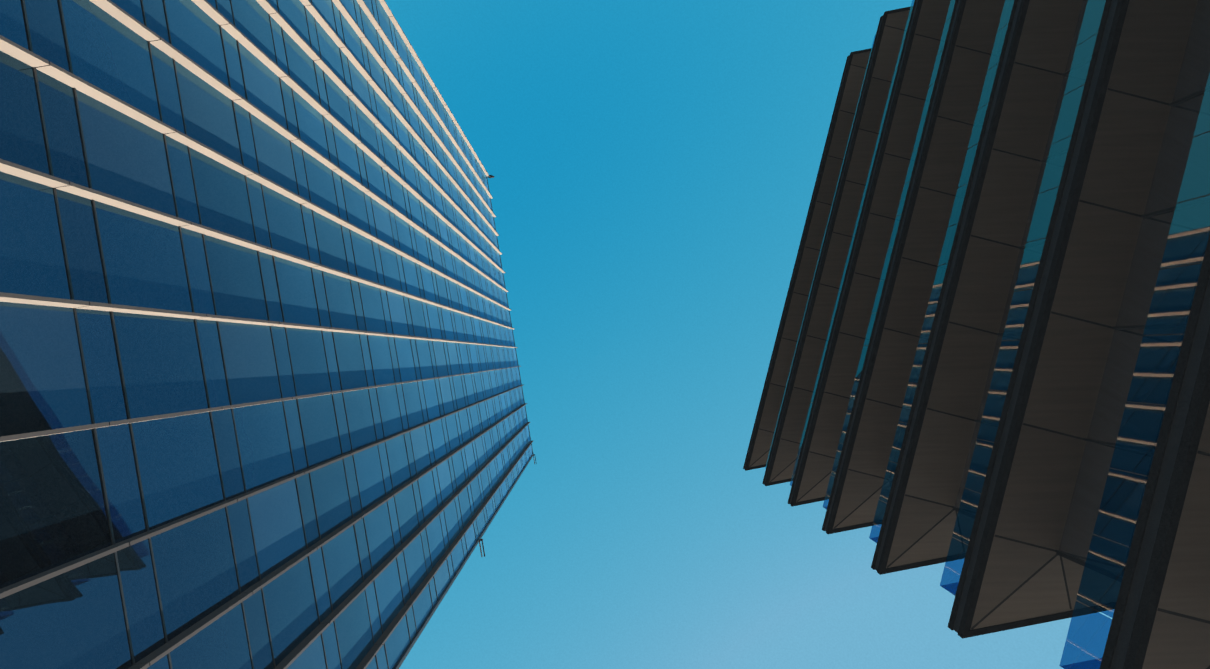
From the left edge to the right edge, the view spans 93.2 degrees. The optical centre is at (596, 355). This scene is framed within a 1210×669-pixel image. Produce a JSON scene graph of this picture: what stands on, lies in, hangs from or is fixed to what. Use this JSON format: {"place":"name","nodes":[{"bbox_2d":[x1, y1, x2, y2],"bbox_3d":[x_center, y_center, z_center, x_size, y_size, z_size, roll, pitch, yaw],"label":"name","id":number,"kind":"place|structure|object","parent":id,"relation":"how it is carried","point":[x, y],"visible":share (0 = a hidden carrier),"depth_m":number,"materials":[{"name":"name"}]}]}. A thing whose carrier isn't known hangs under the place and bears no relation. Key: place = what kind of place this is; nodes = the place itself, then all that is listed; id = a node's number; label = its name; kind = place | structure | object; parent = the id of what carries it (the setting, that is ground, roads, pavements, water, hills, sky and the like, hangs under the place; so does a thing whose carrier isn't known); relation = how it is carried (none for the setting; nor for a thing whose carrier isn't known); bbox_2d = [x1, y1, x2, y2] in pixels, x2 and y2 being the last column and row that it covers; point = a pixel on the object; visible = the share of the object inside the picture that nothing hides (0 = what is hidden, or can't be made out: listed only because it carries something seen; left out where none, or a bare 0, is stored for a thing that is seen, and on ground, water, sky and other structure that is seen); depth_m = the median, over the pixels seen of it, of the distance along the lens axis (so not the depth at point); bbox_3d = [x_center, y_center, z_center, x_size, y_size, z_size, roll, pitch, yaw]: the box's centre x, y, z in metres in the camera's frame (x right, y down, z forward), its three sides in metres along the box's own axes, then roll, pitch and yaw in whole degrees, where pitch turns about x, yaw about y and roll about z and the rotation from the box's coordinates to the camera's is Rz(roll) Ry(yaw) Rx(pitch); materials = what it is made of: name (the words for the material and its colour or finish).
{"place":"outdoors","nodes":[
{"label":"outdoors","id":0,"kind":"place"},
{"bbox_2d":[385,0,1111,668],"label":"sky","id":1,"kind":"structure","parent":0,"point":[654,164],"materials":[{"name":"blue"}]},
{"bbox_2d":[743,0,1209,668],"bbox_3d":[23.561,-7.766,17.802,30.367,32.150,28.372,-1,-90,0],"label":"building slabs","id":2,"kind":"structure","parent":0,"point":[1157,522],"depth_m":14.01,"materials":[{"name":"black concrete"}]},
{"bbox_2d":[747,0,1209,668],"bbox_3d":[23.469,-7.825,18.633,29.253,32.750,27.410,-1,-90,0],"label":"building balustrades","id":3,"kind":"object","parent":2,"relation":"on","point":[1135,446],"visible":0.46,"depth_m":11.28,"materials":[{"name":"blue glass"}]},
{"bbox_2d":[749,25,1209,668],"bbox_3d":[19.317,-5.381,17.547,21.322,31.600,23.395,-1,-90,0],"label":"panel joints","id":4,"kind":"object","parent":2,"relation":"on","point":[991,333],"visible":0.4,"depth_m":17.55,"materials":[{"name":"grey"}]},
{"bbox_2d":[749,0,1209,668],"bbox_3d":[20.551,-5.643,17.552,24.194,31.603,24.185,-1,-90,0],"label":"building soffit panels","id":5,"kind":"object","parent":2,"relation":"attached to","point":[1129,136],"visible":0.58,"depth_m":17.55,"materials":[{"name":"brown metal"}]},
{"bbox_2d":[893,0,1209,560],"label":"window","id":6,"kind":"structure","parent":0,"point":[1178,137],"depth_m":13.28,"materials":[{"name":"blue glass"}]},
{"bbox_2d":[953,69,1205,565],"bbox_3d":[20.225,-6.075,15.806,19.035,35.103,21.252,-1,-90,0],"label":"building mullions","id":7,"kind":"object","parent":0,"point":[1070,557],"visible":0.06,"depth_m":13.25,"materials":[{"name":"grey metal"}]},
{"label":"ground","id":8,"kind":"structure","parent":0,"visible":0},
{"bbox_2d":[0,0,536,668],"bbox_3d":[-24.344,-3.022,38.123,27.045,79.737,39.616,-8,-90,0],"label":"tower","id":9,"kind":"structure","parent":8,"relation":"on","point":[262,404],"depth_m":17.39,"materials":[{"name":"blue glass"}]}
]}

